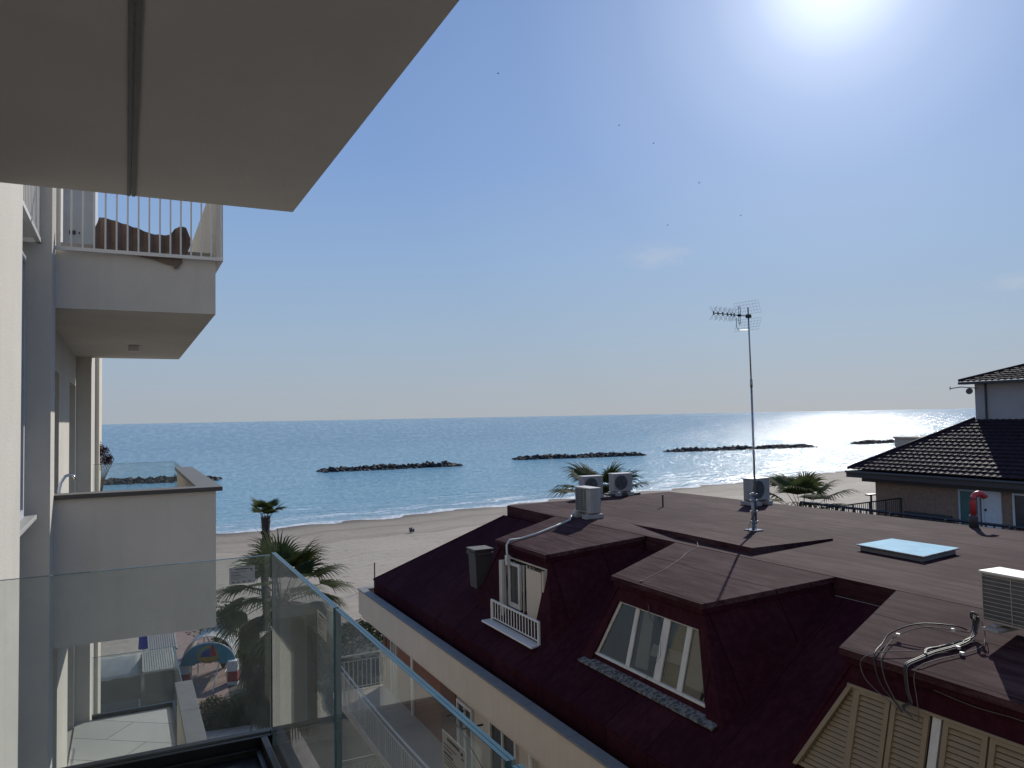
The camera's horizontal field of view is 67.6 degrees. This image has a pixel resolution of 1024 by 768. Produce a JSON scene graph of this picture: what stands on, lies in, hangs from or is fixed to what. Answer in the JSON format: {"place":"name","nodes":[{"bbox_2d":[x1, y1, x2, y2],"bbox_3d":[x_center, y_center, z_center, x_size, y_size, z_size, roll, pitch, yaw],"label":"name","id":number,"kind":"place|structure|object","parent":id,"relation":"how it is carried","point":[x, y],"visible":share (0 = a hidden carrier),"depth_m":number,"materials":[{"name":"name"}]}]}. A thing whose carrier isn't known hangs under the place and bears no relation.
{"place":"outdoors","nodes":[
{"label":"outdoors","id":0,"kind":"place"},
{"bbox_2d":[175,629,229,725],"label":"path","id":1,"kind":"structure","parent":0,"point":[203,680],"depth_m":39.17,"materials":[{"name":"concrete"}]},
{"bbox_2d":[142,647,173,705],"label":"shed","id":2,"kind":"structure","parent":1,"relation":"on","point":[158,675],"depth_m":32.80,"materials":[{"name":"grey metal"}]},
{"bbox_2d":[179,622,238,690],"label":"entrance arch","id":3,"kind":"structure","parent":1,"relation":"on","point":[204,652],"depth_m":37.98,"materials":[{"name":"blue paint"}]},
{"bbox_2d":[100,636,384,767],"bbox_3d":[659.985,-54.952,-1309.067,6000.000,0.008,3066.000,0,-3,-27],"label":"ground","id":4,"kind":"structure","parent":0,"point":[321,745],"depth_m":32.30,"materials":[{"name":"concrete"}]},
{"bbox_2d":[101,652,140,706],"bbox_3d":[-17.801,13.413,33.121,3.106,2.679,1.540,0,-3,-27],"label":"awning","id":5,"kind":"object","parent":4,"relation":"on","point":[120,678],"visible":0.5,"depth_m":33.01,"materials":[{"name":"fabric"}]},
{"bbox_2d":[147,632,177,650],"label":"shed","id":6,"kind":"structure","parent":4,"relation":"on","point":[161,641],"depth_m":36.72,"materials":[{"name":"white metal"}]},
{"bbox_2d":[186,597,249,667],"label":"tamarisk","id":7,"kind":"object","parent":4,"relation":"on","point":[216,638],"visible":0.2,"depth_m":40.29,"materials":[{"name":"green plant"}]},
{"bbox_2d":[198,674,383,729],"bbox_3d":[-9.763,14.200,34.195,8.429,1.361,2.451,0,-3,-21],"label":"hedge","id":8,"kind":"object","parent":4,"relation":"on","point":[219,717],"visible":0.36,"depth_m":33.13,"materials":[{"name":"green plant"}]},
{"bbox_2d":[265,627,325,658],"bbox_3d":[-11.089,13.420,38.514,3.526,2.926,2.703,-3,-3,42],"label":"bush","id":9,"kind":"object","parent":4,"relation":"on","point":[312,644],"visible":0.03,"depth_m":38.27,"materials":[{"name":"green plant"}]},
{"bbox_2d":[236,618,383,687],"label":"ground cover","id":10,"kind":"object","parent":4,"relation":"on","point":[348,629],"visible":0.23,"depth_m":41.68,"materials":[{"name":"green plant"}]},
{"bbox_2d":[545,458,653,498],"bbox_3d":[3.264,8.409,27.750,4.308,11.476,4.483,0,-3,-27],"label":"palm tree","id":11,"kind":"object","parent":4,"relation":"on","point":[580,471],"visible":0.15,"depth_m":28.11,"materials":[{"name":"green plant"}]},
{"bbox_2d":[333,492,1023,767],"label":"maroon roofed building","id":12,"kind":"structure","parent":4,"relation":"on","point":[728,642],"depth_m":12.06,"materials":[{"name":"tile"}]},
{"bbox_2d":[390,641,397,697],"bbox_3d":[-3.219,8.260,20.931,0.060,2.600,0.500,0,-3,-27],"label":"window","id":13,"kind":"structure","parent":12,"relation":"in","point":[393,648],"depth_m":20.92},
{"bbox_2d":[456,697,474,767],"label":"window","id":14,"kind":"structure","parent":12,"relation":"in","point":[468,712],"depth_m":16.49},
{"bbox_2d":[488,721,517,767],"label":"window","id":15,"kind":"structure","parent":12,"relation":"in","point":[495,761],"depth_m":15.07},
{"bbox_2d":[505,509,575,564],"bbox_3d":[0.790,3.359,17.075,0.360,0.916,2.848,-3,-3,38],"label":"conduit","id":16,"kind":"object","parent":12,"relation":"on","point":[507,559],"visible":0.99,"depth_m":16.44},
{"bbox_2d":[572,486,603,519],"bbox_3d":[1.778,2.776,17.962,0.500,0.715,0.676,0,-3,-27],"label":"air conditioner","id":17,"kind":"object","parent":12,"relation":"on","point":[587,502],"visible":1,"depth_m":17.73,"materials":[{"name":"white plastic"}]},
{"bbox_2d":[578,475,603,497],"bbox_3d":[2.298,2.992,22.305,0.656,0.635,0.520,0,-3,-23],"label":"air conditioner","id":18,"kind":"object","parent":12,"relation":"on","point":[592,480],"visible":0.55,"depth_m":22.17,"materials":[{"name":"white plastic"}]},
{"bbox_2d":[604,472,640,495],"bbox_3d":[3.305,2.988,22.863,1.000,0.656,0.520,0,-3,-23],"label":"air conditioner","id":19,"kind":"object","parent":12,"relation":"on","point":[621,482],"visible":1,"depth_m":22.69,"materials":[{"name":"white plastic"}]},
{"bbox_2d":[710,300,762,531],"bbox_3d":[4.374,0.641,15.150,1.206,4.612,0.611,0,-3,-27],"label":"tv antenna","id":20,"kind":"object","parent":12,"relation":"on","point":[753,511],"visible":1,"depth_m":15.32,"materials":[{"name":"metal"}]},
{"bbox_2d":[741,477,772,505],"bbox_3d":[6.338,2.784,19.866,0.698,0.695,0.540,1,-3,-35],"label":"air conditioner","id":21,"kind":"object","parent":12,"relation":"on","point":[762,490],"visible":0.87,"depth_m":19.73,"materials":[{"name":"white plastic"}]},
{"bbox_2d":[857,538,958,561],"bbox_3d":[6.632,2.770,12.819,1.160,0.113,1.379,0,-3,-27],"label":"skylight","id":22,"kind":"object","parent":12,"relation":"on","point":[915,551],"visible":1,"depth_m":12.61,"materials":[{"name":"blue glass"}]},
{"bbox_2d":[799,501,1023,530],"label":"iron railing","id":23,"kind":"object","parent":12,"relation":"on","point":[947,520],"visible":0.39,"depth_m":17.91,"materials":[{"name":"black metal"}]},
{"bbox_2d":[860,612,1023,721],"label":"cable bundle","id":24,"kind":"object","parent":12,"relation":"on","point":[958,644],"visible":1,"depth_m":8.19,"materials":[{"name":"grey plastic"}]},
{"bbox_2d":[969,491,987,527],"bbox_3d":[9.432,2.525,15.457,0.388,0.728,0.178,-1,-2,7],"label":"vent pipe","id":25,"kind":"object","parent":12,"relation":"on","point":[973,520],"visible":1,"depth_m":15.43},
{"bbox_2d":[978,567,1023,633],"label":"air conditioner","id":26,"kind":"object","parent":12,"relation":"on","point":[1003,597],"visible":1,"depth_m":8.17,"materials":[{"name":"white plastic"}]},
{"bbox_2d":[760,470,861,510],"bbox_3d":[13.724,9.146,35.751,4.989,10.306,5.579,-1,-2,5],"label":"palm tree","id":27,"kind":"object","parent":4,"relation":"on","point":[807,484],"visible":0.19,"depth_m":35.53,"materials":[{"name":"green plant"}]},
{"bbox_2d":[865,493,875,513],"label":"lamp post","id":28,"kind":"object","parent":4,"relation":"on","point":[871,494],"visible":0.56,"depth_m":61.90,"materials":[{"name":"metal"}]},
{"bbox_2d":[835,363,1023,606],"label":"tiled house","id":29,"kind":"structure","parent":4,"relation":"on","point":[947,472],"depth_m":36.20,"materials":[{"name":"tile"}]},
{"bbox_2d":[819,497,902,517],"bbox_3d":[16.372,6.068,35.799,6.649,1.031,0.112,1,-3,-33],"label":"iron railing","id":30,"kind":"object","parent":29,"relation":"on","point":[885,501],"visible":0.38,"depth_m":36.69,"materials":[{"name":"black metal"}]},
{"bbox_2d":[892,435,925,447],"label":"chimney block","id":31,"kind":"structure","parent":29,"relation":"on","point":[900,440],"depth_m":44.20,"materials":[{"name":"grey concrete"}]},
{"bbox_2d":[950,387,976,393],"bbox_3d":[22.776,0.317,38.617,1.182,0.415,0.175,-3,-3,35],"label":"satellite arm","id":32,"kind":"object","parent":29,"relation":"attached to","point":[969,390],"visible":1,"depth_m":38.47},
{"bbox_2d":[958,489,980,526],"bbox_3d":[20.631,5.604,34.495,0.070,1.690,0.980,0,-3,-27],"label":"window","id":33,"kind":"structure","parent":29,"relation":"in","point":[964,495],"depth_m":34.65,"materials":[{"name":"glass"}]},
{"bbox_2d":[981,491,1002,528],"bbox_3d":[21.072,5.542,33.588,0.100,1.720,0.860,0,-3,-27],"label":"door","id":34,"kind":"structure","parent":29,"relation":"in","point":[992,512],"depth_m":33.57,"materials":[{"name":"white wood"}]},
{"bbox_2d":[1012,493,1023,529],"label":"window","id":35,"kind":"structure","parent":29,"relation":"in","point":[1017,499],"depth_m":32.59,"materials":[{"name":"white glass"}]},
{"bbox_2d":[206,723,319,767],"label":"paving","id":36,"kind":"structure","parent":0,"point":[305,756],"depth_m":31.07,"materials":[{"name":"grey concrete"}]},
{"bbox_2d":[0,0,458,767],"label":"apartment building","id":37,"kind":"structure","parent":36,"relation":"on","point":[214,106],"depth_m":4.75,"materials":[{"name":"paint"}]},
{"bbox_2d":[20,251,36,535],"bbox_3d":[-3.925,-0.001,6.037,0.145,2.340,1.900,0,-3,-27],"label":"window","id":38,"kind":"structure","parent":37,"relation":"in","point":[26,521],"depth_m":6.68,"materials":[{"name":"white glass"}]},
{"bbox_2d":[57,473,75,492],"bbox_3d":[-4.501,1.159,7.723,0.046,0.508,0.206,-2,-3,21],"label":"shower pipe","id":39,"kind":"object","parent":37,"relation":"attached to","point":[63,479],"visible":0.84,"depth_m":7.70,"materials":[{"name":"metal"}]},
{"bbox_2d":[63,189,97,244],"bbox_3d":[-4.930,-1.943,8.771,0.320,1.390,0.940,0,-3,-27],"label":"storage cabinet","id":40,"kind":"object","parent":37,"relation":"on","point":[77,218],"visible":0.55,"depth_m":8.36,"materials":[{"name":"white plastic"}]},
{"bbox_2d":[99,441,113,490],"bbox_3d":[-8.065,1.723,14.877,0.575,1.323,0.613,0,-3,-27],"label":"hanging plant","id":41,"kind":"object","parent":37,"relation":"hanging from","point":[107,459],"visible":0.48,"depth_m":14.97,"materials":[{"name":"plant"}]},
{"bbox_2d":[95,217,189,268],"bbox_3d":[-3.807,-1.448,7.906,0.910,0.527,0.248,0,-3,-27],"label":"tarpaulin","id":42,"kind":"object","parent":37,"relation":"on","point":[176,263],"visible":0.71,"depth_m":7.94,"materials":[{"name":"brown fabric"}]},
{"bbox_2d":[0,552,525,767],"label":"glass balustrade","id":43,"kind":"object","parent":37,"relation":"on","point":[270,747],"visible":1,"depth_m":3.68,"materials":[{"name":"clear glass"}]},
{"bbox_2d":[212,526,358,747],"bbox_3d":[-7.657,9.563,26.108,4.747,9.429,5.023,-2,-3,29],"label":"palm tree","id":44,"kind":"object","parent":36,"relation":"on","point":[296,704],"visible":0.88,"depth_m":25.24,"materials":[{"name":"green plant"}]},
{"bbox_2d":[101,469,876,670],"bbox_3d":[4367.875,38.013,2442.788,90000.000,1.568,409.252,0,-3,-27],"label":"beach","id":45,"kind":"structure","parent":0,"point":[361,547],"depth_m":83.85,"materials":[{"name":"beige sand"}]},
{"bbox_2d":[138,636,147,651],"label":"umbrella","id":46,"kind":"object","parent":45,"relation":"on","point":[143,643],"visible":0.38,"depth_m":42.03,"materials":[{"name":"blue fabric"}]},
{"bbox_2d":[250,496,286,630],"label":"palm tree","id":47,"kind":"object","parent":45,"relation":"on","point":[267,507],"visible":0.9,"depth_m":47.78,"materials":[{"name":"green plant"}]},
{"bbox_2d":[102,408,975,533],"bbox_3d":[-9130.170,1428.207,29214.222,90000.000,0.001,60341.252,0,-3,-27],"label":"sea","id":48,"kind":"structure","parent":0,"point":[268,461],"depth_m":289.31,"materials":[{"name":"liquid"}]},
{"bbox_2d":[104,475,222,484],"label":"breakwater","id":49,"kind":"object","parent":48,"relation":"in","point":[137,480],"visible":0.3,"depth_m":177.31,"materials":[{"name":"grey stone"}]},
{"bbox_2d":[316,460,462,472],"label":"breakwater","id":50,"kind":"object","parent":48,"relation":"in","point":[432,464],"visible":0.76,"depth_m":211.22,"materials":[{"name":"grey stone"}]},
{"bbox_2d":[512,451,646,459],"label":"breakwater","id":51,"kind":"object","parent":48,"relation":"in","point":[567,456],"visible":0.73,"depth_m":250.01,"materials":[{"name":"grey stone"}]},
{"bbox_2d":[662,444,817,451],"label":"breakwater","id":52,"kind":"object","parent":48,"relation":"in","point":[724,448],"visible":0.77,"depth_m":285.12,"materials":[{"name":"grey stone"}]},
{"bbox_2d":[850,439,894,443],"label":"breakwater","id":53,"kind":"object","parent":48,"relation":"in","point":[868,441],"visible":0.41,"depth_m":315.31,"materials":[{"name":"grey stone"}]},
{"bbox_2d":[98,0,1023,423],"label":"sky","id":54,"kind":"structure","parent":0,"point":[485,242],"materials":[{"name":"blue"}]}
]}

